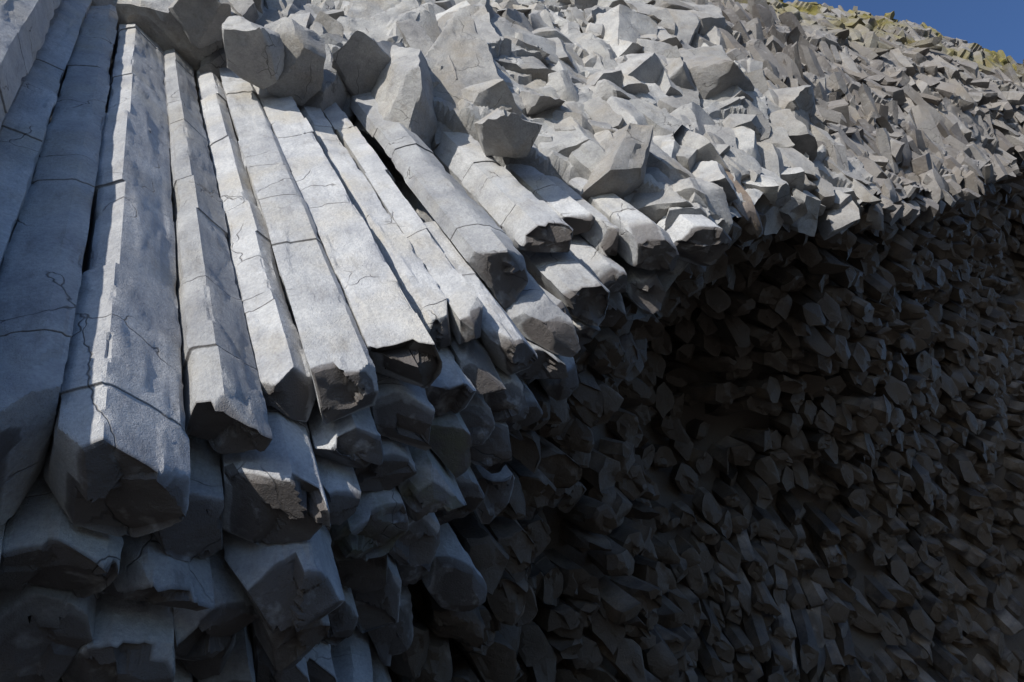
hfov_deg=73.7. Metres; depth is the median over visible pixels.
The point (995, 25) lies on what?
sky
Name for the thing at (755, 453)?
cave ceiling columns
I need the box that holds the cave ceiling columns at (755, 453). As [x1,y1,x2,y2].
[369,153,1023,681]
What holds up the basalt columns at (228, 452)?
on the black sand beach
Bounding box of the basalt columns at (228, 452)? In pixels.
[0,0,731,681]
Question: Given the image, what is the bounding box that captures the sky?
[783,0,1023,63]
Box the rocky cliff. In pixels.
[50,0,1023,383]
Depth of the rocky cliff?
19.34 m

